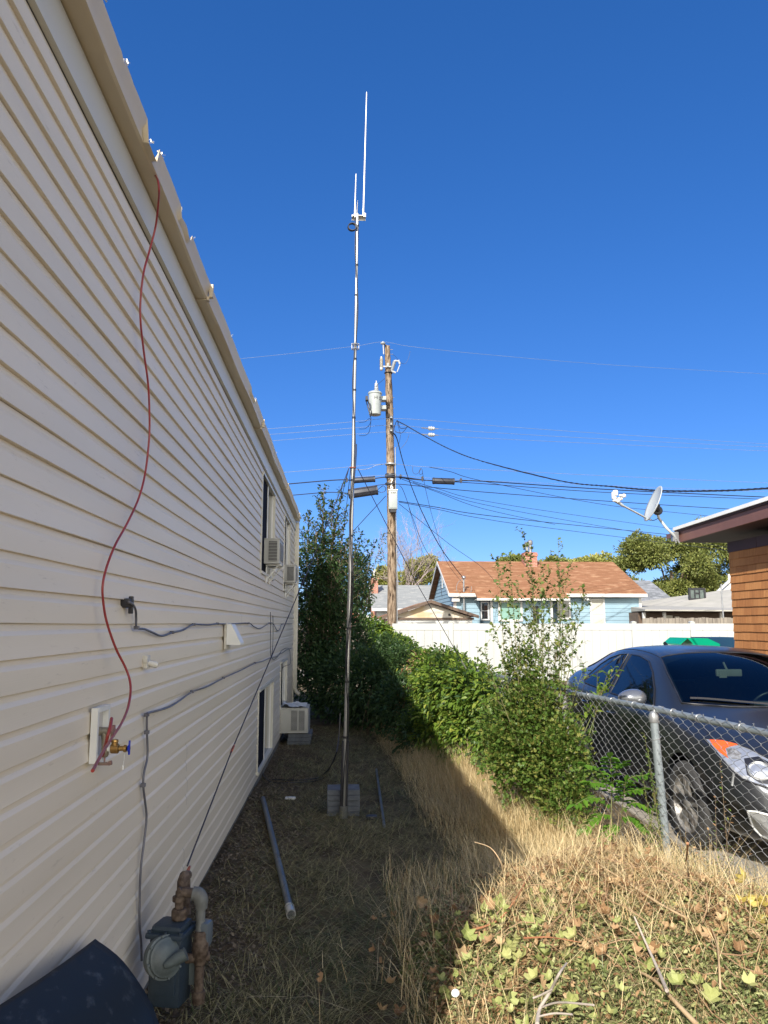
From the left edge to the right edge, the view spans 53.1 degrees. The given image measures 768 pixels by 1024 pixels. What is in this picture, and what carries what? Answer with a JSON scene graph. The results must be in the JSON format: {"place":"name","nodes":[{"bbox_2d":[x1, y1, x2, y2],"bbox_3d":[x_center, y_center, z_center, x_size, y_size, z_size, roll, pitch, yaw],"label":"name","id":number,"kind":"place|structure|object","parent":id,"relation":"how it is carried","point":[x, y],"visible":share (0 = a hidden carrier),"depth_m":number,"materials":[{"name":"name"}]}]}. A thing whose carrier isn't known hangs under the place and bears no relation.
{"place":"outdoors","nodes":[
{"label":"outdoors","id":0,"kind":"place"},
{"bbox_2d":[103,0,767,624],"label":"sky","id":1,"kind":"structure","parent":0,"point":[585,182],"materials":[{"name":"blue"}]},
{"bbox_2d":[146,627,767,1023],"bbox_3d":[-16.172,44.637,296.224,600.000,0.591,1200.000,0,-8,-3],"label":"ground","id":2,"kind":"structure","parent":0,"point":[316,723],"depth_m":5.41,"materials":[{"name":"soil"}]},
{"bbox_2d":[0,939,158,1023],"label":"leaning sheet","id":3,"kind":"object","parent":2,"relation":"on","point":[94,981],"visible":1,"depth_m":2.34,"materials":[{"name":"plastic"}]},
{"bbox_2d":[0,0,300,1003],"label":"house siding wall","id":4,"kind":"structure","parent":2,"relation":"on","point":[80,166],"depth_m":3.08,"materials":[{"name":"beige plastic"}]},
{"bbox_2d":[89,704,130,769],"bbox_3d":[-1.032,0.862,2.931,0.129,0.236,0.152,0,-8,-3],"label":"garden tap","id":5,"kind":"object","parent":4,"relation":"attached to","point":[100,717],"visible":0.85,"depth_m":2.91,"materials":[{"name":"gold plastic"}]},
{"bbox_2d":[91,175,159,772],"bbox_3d":[-0.969,-0.405,2.854,0.128,2.386,1.464,2,-8,-12],"label":"hanging cable","id":6,"kind":"object","parent":4,"relation":"hanging from","point":[105,615],"visible":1,"depth_m":3.27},
{"bbox_2d":[102,717,112,756],"bbox_3d":[-0.917,0.753,2.553,0.030,0.134,0.112,4,-9,-24],"label":"cable offcut","id":7,"kind":"object","parent":6,"relation":"hanging from","point":[108,730],"visible":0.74,"depth_m":2.52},
{"bbox_2d":[120,596,133,613],"bbox_3d":[-1.109,0.402,3.319,0.050,0.075,0.070,0,-8,-3],"label":"cable bushing","id":8,"kind":"object","parent":4,"relation":"attached to","point":[124,604],"visible":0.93,"depth_m":3.29,"materials":[{"name":"plastic"}]},
{"bbox_2d":[142,655,157,667],"bbox_3d":[-1.111,0.713,3.655,0.066,0.062,0.077,0,-8,-3],"label":"vent cap","id":9,"kind":"object","parent":4,"relation":"attached to","point":[147,662],"visible":1,"depth_m":3.65,"materials":[{"name":"white plastic"}]},
{"bbox_2d":[143,870,212,1008],"bbox_3d":[-0.923,1.928,3.464,0.285,0.533,0.329,0,-8,-3],"label":"gas meter","id":10,"kind":"object","parent":4,"relation":"attached to","point":[173,964],"visible":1,"depth_m":3.42,"materials":[{"name":"metal"}]},
{"bbox_2d":[187,468,348,870],"bbox_3d":[-0.726,0.647,5.659,0.180,2.733,3.773,-1,-8,9],"label":"guy rope","id":11,"kind":"object","parent":10,"relation":"attached to","point":[232,748],"visible":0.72,"depth_m":4.99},
{"bbox_2d":[127,601,290,636],"bbox_3d":[-1.389,1.266,8.662,0.043,0.206,10.981,0,-8,-3],"label":"wall cable","id":12,"kind":"object","parent":4,"relation":"attached to","point":[135,627],"depth_m":4.16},
{"bbox_2d":[138,648,290,960],"bbox_3d":[-1.408,2.264,8.767,0.022,1.149,10.590,0,-8,-3],"label":"wall cable","id":13,"kind":"object","parent":4,"relation":"attached to","point":[146,732],"depth_m":3.62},
{"bbox_2d":[224,623,243,648],"bbox_3d":[-1.207,0.999,6.193,0.130,0.207,0.254,0,-8,-3],"label":"dryer vent","id":14,"kind":"object","parent":4,"relation":"attached to","point":[232,635],"visible":0.93,"depth_m":6.09,"materials":[{"name":"white plastic"}]},
{"bbox_2d":[256,678,273,775],"bbox_3d":[-1.485,2.604,9.509,0.074,0.940,1.800,0,-8,-3],"label":"window","id":15,"kind":"structure","parent":4,"relation":"in","point":[265,697],"depth_m":9.52,"materials":[{"name":"white plastic"}]},
{"bbox_2d":[259,471,275,580],"bbox_3d":[-1.474,0.226,9.662,0.074,1.190,1.620,0,-8,-3],"label":"window","id":16,"kind":"structure","parent":4,"relation":"in","point":[268,500],"depth_m":9.61,"materials":[{"name":"white plastic"}]},
{"bbox_2d":[264,538,283,584],"bbox_3d":[-1.475,0.625,9.592,0.422,0.540,0.580,0,-8,-3],"label":"air conditioner","id":17,"kind":"object","parent":4,"relation":"attached to","point":[273,552],"visible":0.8,"depth_m":9.35,"materials":[{"name":"white plastic"}]},
{"bbox_2d":[280,658,287,709],"bbox_3d":[-1.640,2.754,12.388,0.074,0.730,1.250,0,-8,-3],"label":"window","id":18,"kind":"structure","parent":4,"relation":"in","point":[283,672],"depth_m":12.84,"materials":[{"name":"white plastic"}]},
{"bbox_2d":[283,514,290,592],"bbox_3d":[-1.652,0.723,12.910,0.074,1.240,1.200,0,-8,-3],"label":"window","id":19,"kind":"structure","parent":4,"relation":"in","point":[287,536],"depth_m":13.32,"materials":[{"name":"white plastic"}]},
{"bbox_2d":[284,565,297,596],"bbox_3d":[-1.643,1.151,12.720,0.427,0.520,0.530,0,-8,-3],"label":"air conditioner","id":20,"kind":"object","parent":4,"relation":"attached to","point":[290,574],"visible":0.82,"depth_m":12.50,"materials":[{"name":"white plastic"}]},
{"bbox_2d":[261,796,295,919],"bbox_3d":[-0.904,2.696,6.283,0.058,0.063,3.271,2,-8,-12],"label":"loose pipe","id":21,"kind":"object","parent":2,"relation":"on","point":[288,903],"visible":0.95,"depth_m":5.59,"materials":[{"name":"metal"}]},
{"bbox_2d":[287,739,311,744],"bbox_3d":[-1.339,3.625,12.171,0.360,0.055,0.560,0,-8,-3],"label":"support block","id":22,"kind":"object","parent":2,"relation":"on","point":[296,742],"depth_m":11.90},
{"bbox_2d":[288,737,311,740],"bbox_3d":[-1.329,3.568,12.180,0.360,0.055,0.560,0,-8,-3],"label":"support block","id":23,"kind":"object","parent":22,"relation":"on","point":[301,739],"depth_m":11.91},
{"bbox_2d":[288,729,312,737],"bbox_3d":[-1.319,3.510,12.189,0.360,0.055,0.560,0,-8,-3],"label":"support block","id":24,"kind":"object","parent":23,"relation":"on","point":[299,735],"depth_m":11.92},
{"bbox_2d":[280,704,309,732],"bbox_3d":[-1.516,3.280,12.215,0.661,0.380,0.630,0,-8,-3],"label":"air conditioner","id":25,"kind":"object","parent":24,"relation":"on","point":[295,719],"visible":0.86,"depth_m":11.92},
{"bbox_2d":[283,701,306,706],"bbox_3d":[-1.411,3.048,12.241,0.360,0.057,0.620,0,-8,-3],"label":"plastic wrap","id":26,"kind":"object","parent":25,"relation":"on","point":[296,704],"visible":1,"depth_m":12.25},
{"bbox_2d":[272,713,340,780],"bbox_3d":[-0.873,2.563,8.245,0.636,1.020,2.531,1,-8,-8],"label":"ground coax","id":27,"kind":"object","parent":2,"relation":"on","point":[332,761],"visible":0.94,"depth_m":7.36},
{"bbox_2d":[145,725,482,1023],"bbox_3d":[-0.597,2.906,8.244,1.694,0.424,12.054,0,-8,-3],"label":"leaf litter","id":28,"kind":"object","parent":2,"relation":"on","point":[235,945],"visible":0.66,"depth_m":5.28,"materials":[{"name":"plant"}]},
{"bbox_2d":[293,481,392,719],"bbox_3d":[-1.231,1.917,16.311,3.053,5.180,2.877,0,-8,-3],"label":"tall bush","id":29,"kind":"object","parent":2,"relation":"on","point":[322,622],"visible":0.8,"depth_m":16.12,"materials":[{"name":"green plant"}]},
{"bbox_2d":[327,812,359,815],"bbox_3d":[-0.392,2.888,7.402,0.310,0.049,0.260,0,-8,-2],"label":"paver block","id":30,"kind":"object","parent":2,"relation":"on","point":[351,813],"depth_m":7.28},
{"bbox_2d":[327,806,359,811],"bbox_3d":[-0.390,2.838,7.413,0.310,0.049,0.260,0,-8,-3],"label":"paver block","id":31,"kind":"object","parent":30,"relation":"on","point":[336,808],"depth_m":7.29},
{"bbox_2d":[327,801,359,805],"bbox_3d":[-0.393,2.789,7.424,0.310,0.049,0.260,1,-8,-4],"label":"paver block","id":32,"kind":"object","parent":31,"relation":"on","point":[337,803],"depth_m":7.30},
{"bbox_2d":[327,795,359,800],"bbox_3d":[-0.389,2.738,7.424,0.310,0.049,0.260,0,-8,-3],"label":"paver block","id":33,"kind":"object","parent":32,"relation":"on","point":[337,797],"depth_m":7.30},
{"bbox_2d":[327,784,359,794],"bbox_3d":[-0.393,2.688,7.435,0.310,0.049,0.260,1,-8,-4],"label":"paver block","id":34,"kind":"object","parent":33,"relation":"on","point":[353,789],"depth_m":7.33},
{"bbox_2d":[324,543,374,619],"bbox_3d":[-1.510,3.365,25.744,2.464,4.749,1.802,0,-8,-3],"label":"rounded tree","id":35,"kind":"object","parent":2,"relation":"on","point":[369,578],"visible":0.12,"depth_m":25.75,"materials":[{"name":"green plant"}]},
{"bbox_2d":[339,213,365,818],"bbox_3d":[-0.306,-0.107,7.641,0.231,6.119,0.087,0,-8,-3],"label":"antenna mast","id":36,"kind":"object","parent":2,"relation":"on","point":[344,764],"visible":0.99,"depth_m":7.54,"materials":[{"name":"metal"}]},
{"bbox_2d":[362,92,366,216],"bbox_3d":[-0.205,-3.823,8.184,0.046,1.443,0.023,0,-8,-3],"label":"whip antenna","id":37,"kind":"object","parent":36,"relation":"on","point":[364,159],"visible":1,"depth_m":8.17,"materials":[{"name":"metal"}]},
{"bbox_2d":[302,629,434,755],"bbox_3d":[-0.289,3.145,13.064,2.385,2.263,6.246,0,-8,-3],"label":"shaded bush","id":38,"kind":"object","parent":2,"relation":"on","point":[380,678],"visible":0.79,"depth_m":13.42,"materials":[{"name":"green plant"}]},
{"bbox_2d":[351,527,389,684],"bbox_3d":[-0.404,2.311,17.024,1.229,4.024,0.601,-6,-10,37],"label":"arching shrub","id":39,"kind":"object","parent":2,"relation":"on","point":[360,593],"visible":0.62,"depth_m":17.08,"materials":[{"name":"green plant"}]},
{"bbox_2d":[373,564,387,584],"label":"yellow green tree","id":40,"kind":"object","parent":2,"relation":"on","point":[382,581],"visible":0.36,"depth_m":62.43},
{"bbox_2d":[375,768,385,827],"bbox_3d":[-0.046,2.964,8.098,0.027,0.057,2.806,0,-8,-2],"label":"loose pipe","id":41,"kind":"object","parent":2,"relation":"on","point":[380,798],"visible":0.97,"depth_m":7.75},
{"bbox_2d":[380,341,400,625],"bbox_3d":[0.200,0.002,24.251,0.698,11.171,0.457,0,-8,-3],"label":"utility pole","id":42,"kind":"object","parent":2,"relation":"on","point":[392,599],"visible":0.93,"depth_m":24.30,"materials":[{"name":"brown wood"}]},
{"bbox_2d":[365,381,385,416],"bbox_3d":[-0.292,-3.547,24.315,0.991,1.277,0.459,6,-10,-37],"label":"pole transformer","id":43,"kind":"object","parent":42,"relation":"attached to","point":[374,401],"visible":1,"depth_m":24.16,"materials":[{"name":"white metal"}]},
{"bbox_2d":[388,489,397,512],"bbox_3d":[0.280,-0.337,24.038,0.290,0.713,0.260,0,-8,-3],"label":"junction box","id":44,"kind":"object","parent":42,"relation":"attached to","point":[392,500],"visible":1,"depth_m":23.93,"materials":[{"name":"white plastic"}]},
{"bbox_2d":[399,501,660,533],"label":"overhead line","id":45,"kind":"object","parent":44,"relation":"attached to","point":[523,519],"visible":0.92,"depth_m":29.76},
{"bbox_2d":[399,502,726,550],"bbox_3d":[14.233,1.565,36.557,37.348,0.413,1.883,7,-11,-39],"label":"overhead line","id":46,"kind":"object","parent":44,"relation":"attached to","point":[546,527],"visible":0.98,"depth_m":31.20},
{"bbox_2d":[392,432,463,578],"bbox_3d":[1.776,0.294,30.027,0.511,3.985,12.406,-2,-9,16],"label":"overhead line","id":47,"kind":"object","parent":42,"relation":"attached to","point":[420,508],"visible":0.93,"depth_m":29.47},
{"bbox_2d":[241,342,761,373],"bbox_3d":[7.500,-5.515,28.012,26.224,1.534,2.283,2,-9,-14],"label":"overhead line","id":48,"kind":"object","parent":42,"relation":"attached to","point":[495,355],"visible":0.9,"depth_m":25.91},
{"bbox_2d":[270,425,759,446],"bbox_3d":[7.608,-2.674,27.588,25.475,1.028,2.322,2,-9,-15],"label":"overhead line","id":49,"kind":"object","parent":42,"relation":"attached to","point":[509,433],"visible":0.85,"depth_m":25.73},
{"bbox_2d":[270,418,761,443],"bbox_3d":[7.609,-2.808,27.607,25.488,0.916,2.323,2,-9,-15],"label":"overhead line","id":50,"kind":"object","parent":42,"relation":"attached to","point":[504,426],"visible":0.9,"depth_m":25.66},
{"bbox_2d":[274,432,757,450],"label":"overhead line","id":51,"kind":"object","parent":42,"relation":"attached to","point":[513,439],"visible":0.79,"depth_m":26.00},
{"bbox_2d":[284,464,761,482],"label":"overhead line","id":52,"kind":"object","parent":42,"relation":"attached to","point":[535,472],"visible":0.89,"depth_m":25.98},
{"bbox_2d":[430,467,705,515],"bbox_3d":[12.832,-0.131,33.146,28.591,0.268,1.294,6,-10,-34],"label":"overhead line","id":53,"kind":"object","parent":52,"relation":"attached to","point":[557,496],"visible":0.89,"depth_m":29.36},
{"bbox_2d":[289,476,761,496],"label":"overhead line","id":54,"kind":"object","parent":42,"relation":"attached to","point":[532,484],"visible":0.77,"depth_m":26.00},
{"bbox_2d":[354,476,374,483],"bbox_3d":[-0.631,-1.019,24.300,0.717,0.254,0.201,0,-8,-3],"label":"splice case","id":55,"kind":"object","parent":54,"relation":"attached to","point":[366,479],"visible":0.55,"depth_m":24.23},
{"bbox_2d":[432,477,454,484],"bbox_3d":[1.886,-0.980,24.431,0.713,0.238,0.222,0,-8,-3],"label":"splice case","id":56,"kind":"object","parent":54,"relation":"attached to","point":[449,481],"visible":1,"depth_m":24.35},
{"bbox_2d":[407,479,671,528],"bbox_3d":[12.816,0.726,34.952,32.696,0.819,2.633,6,-10,-36],"label":"overhead line","id":57,"kind":"object","parent":42,"relation":"attached to","point":[531,508],"visible":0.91,"depth_m":31.62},
{"bbox_2d":[354,484,725,508],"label":"overhead line","id":58,"kind":"object","parent":42,"relation":"attached to","point":[540,496],"visible":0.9,"depth_m":25.82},
{"bbox_2d":[348,485,377,498],"bbox_3d":[-0.659,-0.631,24.242,0.967,0.468,0.327,0,-8,-3],"label":"splice case","id":59,"kind":"object","parent":58,"relation":"hanging from","point":[363,492],"visible":0.92,"depth_m":24.12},
{"bbox_2d":[357,474,761,491],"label":"overhead line","id":60,"kind":"object","parent":42,"relation":"attached to","point":[555,483],"visible":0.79,"depth_m":26.16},
{"bbox_2d":[397,476,751,498],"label":"overhead line","id":61,"kind":"object","parent":42,"relation":"attached to","point":[585,491],"visible":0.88,"depth_m":26.52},
{"bbox_2d":[397,421,767,491],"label":"overhead line","id":62,"kind":"object","parent":42,"relation":"attached to","point":[748,489],"visible":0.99,"depth_m":13.98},
{"bbox_2d":[367,571,433,621],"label":"house","id":63,"kind":"structure","parent":2,"relation":"on","point":[409,595],"depth_m":47.96,"materials":[{"name":"white paint"}]},
{"bbox_2d":[372,632,439,715],"bbox_3d":[0.351,3.461,16.204,1.424,1.827,8.507,0,-8,-3],"label":"vine mass","id":64,"kind":"object","parent":2,"relation":"on","point":[412,650],"visible":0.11,"depth_m":13.91,"materials":[{"name":"green plant"}]},
{"bbox_2d":[363,508,454,584],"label":"bare tree","id":65,"kind":"object","parent":2,"relation":"on","point":[407,571],"visible":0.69,"depth_m":58.38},
{"bbox_2d":[396,553,438,584],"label":"yellow green tree","id":66,"kind":"object","parent":2,"relation":"on","point":[426,581],"visible":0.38,"depth_m":61.70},
{"bbox_2d":[376,600,478,623],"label":"garage","id":67,"kind":"structure","parent":2,"relation":"on","point":[421,613],"depth_m":29.86,"materials":[{"name":"white paint"}]},
{"bbox_2d":[234,806,767,1023],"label":"dry stalks","id":68,"kind":"object","parent":2,"relation":"on","point":[636,854],"visible":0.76,"depth_m":3.73,"materials":[{"name":"beige plant"}]},
{"bbox_2d":[498,553,521,561],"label":"olive tree","id":69,"kind":"object","parent":2,"relation":"on","point":[516,558],"visible":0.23,"depth_m":64.32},
{"bbox_2d":[428,540,647,623],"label":"blue house","id":70,"kind":"structure","parent":2,"relation":"on","point":[614,592],"depth_m":36.47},
{"bbox_2d":[481,601,489,619],"bbox_3d":[4.715,4.601,35.717,0.085,0.863,0.500,7,-11,-42],"label":"side window","id":71,"kind":"structure","parent":70,"relation":"in","point":[485,606],"depth_m":35.66,"materials":[{"name":"white paint"}]},
{"bbox_2d":[498,601,522,620],"bbox_3d":[5.835,4.576,35.482,1.128,0.944,0.080,0,-8,-3],"label":"window","id":72,"kind":"structure","parent":70,"relation":"in","point":[505,608],"depth_m":35.48,"materials":[{"name":"glass"}]},
{"bbox_2d":[557,601,570,618],"bbox_3d":[8.342,4.599,36.172,0.909,0.916,0.080,0,-8,-3],"label":"window","id":73,"kind":"structure","parent":70,"relation":"in","point":[568,613],"depth_m":36.18,"materials":[{"name":"white paint"}]},
{"bbox_2d":[589,598,605,623],"bbox_3d":[10.077,4.771,36.242,0.713,1.373,0.080,0,-8,-3],"label":"door","id":74,"kind":"structure","parent":70,"relation":"in","point":[597,608],"depth_m":36.24,"materials":[{"name":"white paint"}]},
{"bbox_2d":[471,526,606,833],"bbox_3d":[1.268,1.379,6.443,1.223,2.528,0.865,-7,-11,39],"label":"tall shrub","id":75,"kind":"object","parent":2,"relation":"on","point":[527,725],"visible":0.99,"depth_m":6.34,"materials":[{"name":"green plant"}]},
{"bbox_2d":[573,666,623,741],"bbox_3d":[1.741,1.554,6.245,0.453,0.595,0.199,0,-8,-3],"label":"leafy shoot","id":76,"kind":"object","parent":75,"relation":"attached to","point":[600,688],"visible":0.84,"depth_m":6.26,"materials":[{"name":"green plant"}]},
{"bbox_2d":[317,837,767,1023],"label":"brown leaves","id":77,"kind":"object","parent":2,"relation":"on","point":[652,945],"visible":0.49,"depth_m":3.65,"materials":[{"name":"plant"}]},
{"bbox_2d":[537,554,567,561],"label":"olive tree","id":78,"kind":"object","parent":2,"relation":"on","point":[551,558],"visible":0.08,"depth_m":64.45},
{"bbox_2d":[392,621,733,680],"bbox_3d":[5.846,4.253,23.280,11.212,1.875,0.160,0,-8,-3],"label":"vinyl fence","id":79,"kind":"object","parent":2,"relation":"on","point":[604,640],"visible":0.34,"depth_m":23.25,"materials":[{"name":"plastic"}]},
{"bbox_2d":[365,829,767,1023],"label":"fence foot grass","id":80,"kind":"structure","parent":2,"relation":"on","point":[436,872],"depth_m":4.30,"materials":[{"name":"plant"}]},
{"bbox_2d":[369,714,767,907],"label":"tall dry grass","id":81,"kind":"structure","parent":2,"relation":"on","point":[466,774],"depth_m":6.64,"materials":[{"name":"plant"}]},
{"bbox_2d":[398,846,767,1023],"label":"clippings heap","id":82,"kind":"object","parent":2,"relation":"on","point":[439,951],"visible":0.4,"depth_m":3.29,"materials":[{"name":"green plant"}]},
{"bbox_2d":[472,873,531,930],"bbox_3d":[0.695,1.921,3.907,0.148,0.121,0.942,-5,-9,29],"label":"stick","id":83,"kind":"object","parent":82,"relation":"on","point":[481,927],"visible":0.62,"depth_m":3.56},
{"bbox_2d":[524,936,580,942],"bbox_3d":[0.700,1.770,3.187,0.233,0.040,0.058,1,-8,-6],"label":"stick","id":84,"kind":"object","parent":82,"relation":"on","point":[548,937],"visible":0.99,"depth_m":3.18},
{"bbox_2d":[533,962,594,1023],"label":"stick","id":85,"kind":"object","parent":82,"relation":"on","point":[543,1002],"visible":0.99,"depth_m":2.89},
{"bbox_2d":[590,857,687,919],"bbox_3d":[1.184,1.966,4.278,0.258,0.319,1.909,0,-8,-1],"label":"stick","id":86,"kind":"object","parent":82,"relation":"on","point":[661,904],"visible":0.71,"depth_m":3.51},
{"bbox_2d":[634,916,668,992],"bbox_3d":[1.084,1.768,3.085,0.045,0.140,0.380,0,-8,1],"label":"stick","id":87,"kind":"object","parent":82,"relation":"on","point":[657,968],"visible":0.97,"depth_m":3.12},
{"bbox_2d":[639,971,697,1023],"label":"stick","id":88,"kind":"object","parent":82,"relation":"on","point":[687,1014],"visible":0.91,"depth_m":2.87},
{"bbox_2d":[711,928,721,989],"bbox_3d":[1.334,1.785,3.075,0.018,0.106,0.339,-3,-9,19],"label":"stick","id":89,"kind":"object","parent":82,"relation":"on","point":[719,972],"visible":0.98,"depth_m":2.99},
{"bbox_2d":[723,866,767,923],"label":"yellow leaves","id":90,"kind":"object","parent":82,"relation":"on","point":[753,897],"visible":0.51,"depth_m":3.57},
{"bbox_2d":[412,834,767,1023],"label":"vine stems","id":91,"kind":"object","parent":2,"relation":"on","point":[646,884],"visible":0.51,"depth_m":3.58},
{"bbox_2d":[561,550,626,571],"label":"hedge tree","id":92,"kind":"object","parent":2,"relation":"on","point":[603,557],"visible":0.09,"depth_m":70.91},
{"bbox_2d":[434,875,757,1023],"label":"pale leaves","id":93,"kind":"object","parent":2,"relation":"on","point":[709,991],"visible":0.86,"depth_m":3.26,"materials":[{"name":"plant"}]},
{"bbox_2d":[434,662,767,888],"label":"chain link fence","id":94,"kind":"object","parent":2,"relation":"on","point":[657,753],"visible":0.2,"depth_m":5.15,"materials":[{"name":"metal"}]},
{"bbox_2d":[396,642,516,783],"bbox_3d":[0.894,2.618,9.992,1.319,1.790,4.426,0,-8,-3],"label":"bush","id":95,"kind":"object","parent":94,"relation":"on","point":[448,702],"visible":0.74,"depth_m":9.52,"materials":[{"name":"green plant"}]},
{"bbox_2d":[358,469,466,669],"bbox_3d":[0.356,0.728,8.445,0.029,2.090,2.214,-6,-10,34],"label":"guy rope","id":96,"kind":"object","parent":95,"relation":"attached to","point":[410,571],"visible":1,"depth_m":8.33,"materials":[{"name":"metal"}]},
{"bbox_2d":[566,752,657,845],"bbox_3d":[1.544,1.962,5.267,0.636,0.641,0.202,0,-8,-3],"label":"pinnate sapling","id":97,"kind":"object","parent":2,"relation":"on","point":[602,784],"visible":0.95,"depth_m":5.25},
{"bbox_2d":[640,733,662,854],"bbox_3d":[1.814,1.901,5.173,0.236,0.803,0.121,7,-11,-39],"label":"fence weed","id":98,"kind":"object","parent":2,"relation":"on","point":[654,800],"visible":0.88,"depth_m":5.16,"materials":[{"name":"beige plant"}]},
{"bbox_2d":[633,580,669,600],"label":"hip roof house","id":99,"kind":"structure","parent":2,"relation":"on","point":[653,591],"depth_m":53.20,"materials":[{"name":"white paint"}]},
{"bbox_2d":[604,515,729,596],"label":"tree","id":100,"kind":"object","parent":2,"relation":"on","point":[695,567],"visible":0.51,"depth_m":66.10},
{"bbox_2d":[580,842,767,996],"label":"weeds","id":101,"kind":"object","parent":2,"relation":"on","point":[726,945],"visible":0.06,"depth_m":3.50,"materials":[{"name":"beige plant"}]},
{"bbox_2d":[629,589,732,623],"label":"house","id":102,"kind":"structure","parent":2,"relation":"on","point":[709,605],"depth_m":36.08,"materials":[{"name":"white paint"}]},
{"bbox_2d":[688,588,705,599],"bbox_3d":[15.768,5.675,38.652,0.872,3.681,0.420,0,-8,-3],"label":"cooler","id":103,"kind":"object","parent":102,"relation":"on","point":[696,593],"visible":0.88,"depth_m":38.69,"materials":[{"name":"plastic"}]},
{"bbox_2d":[642,617,732,623],"bbox_3d":[11.801,5.042,29.279,3.905,2.038,0.060,0,-8,-3],"label":"wooden fence","id":104,"kind":"object","parent":2,"relation":"on","point":[702,620],"visible":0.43,"depth_m":29.37,"materials":[{"name":"wood"}]},
{"bbox_2d":[666,496,767,654],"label":"orange house","id":105,"kind":"structure","parent":2,"relation":"on","point":[741,531],"depth_m":10.95,"materials":[{"name":"brown paint"}]},
{"bbox_2d":[413,482,722,546],"bbox_3d":[12.315,1.104,33.124,28.563,1.671,1.696,6,-10,-33],"label":"overhead line","id":106,"kind":"object","parent":105,"relation":"attached to","point":[544,516],"visible":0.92,"depth_m":30.04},
{"bbox_2d":[611,486,679,542],"bbox_3d":[4.144,0.012,12.111,1.386,0.906,0.436,7,-11,-42],"label":"satellite dish","id":107,"kind":"object","parent":105,"relation":"attached to","point":[653,506],"visible":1,"depth_m":12.33,"materials":[{"name":"metal"}]},
{"bbox_2d":[693,761,751,879],"bbox_3d":[1.927,1.847,4.427,0.341,0.826,0.157,3,-9,-17],"label":"dry weed","id":108,"kind":"object","parent":2,"relation":"on","point":[717,849],"visible":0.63,"depth_m":4.40,"materials":[{"name":"beige plant"}]},
{"bbox_2d":[533,694,767,886],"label":"driveway","id":109,"kind":"structure","parent":0,"point":[758,845],"depth_m":5.99,"materials":[{"name":"concrete"}]},
{"bbox_2d":[566,642,767,848],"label":"parked car","id":110,"kind":"object","parent":109,"relation":"on","point":[725,683],"visible":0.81,"depth_m":6.43,"materials":[{"name":"grey paint"}]},
{"bbox_2d":[663,637,734,647],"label":"green toy roof","id":111,"kind":"structure","parent":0,"point":[720,641],"depth_m":15.49,"materials":[{"name":"plastic"}]},
{"bbox_3d":[-0.514,4.135,22.262,1.440,1.818,0.060,0,-8,-3],"label":"wooden fence","id":112,"kind":"object","parent":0,"visible":0},
{"bbox_2d":[366,615,407,649],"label":"climbing vine","id":113,"kind":"object","parent":112,"relation":"attached to","point":[384,627],"visible":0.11,"depth_m":21.92,"materials":[{"name":"green plant"}]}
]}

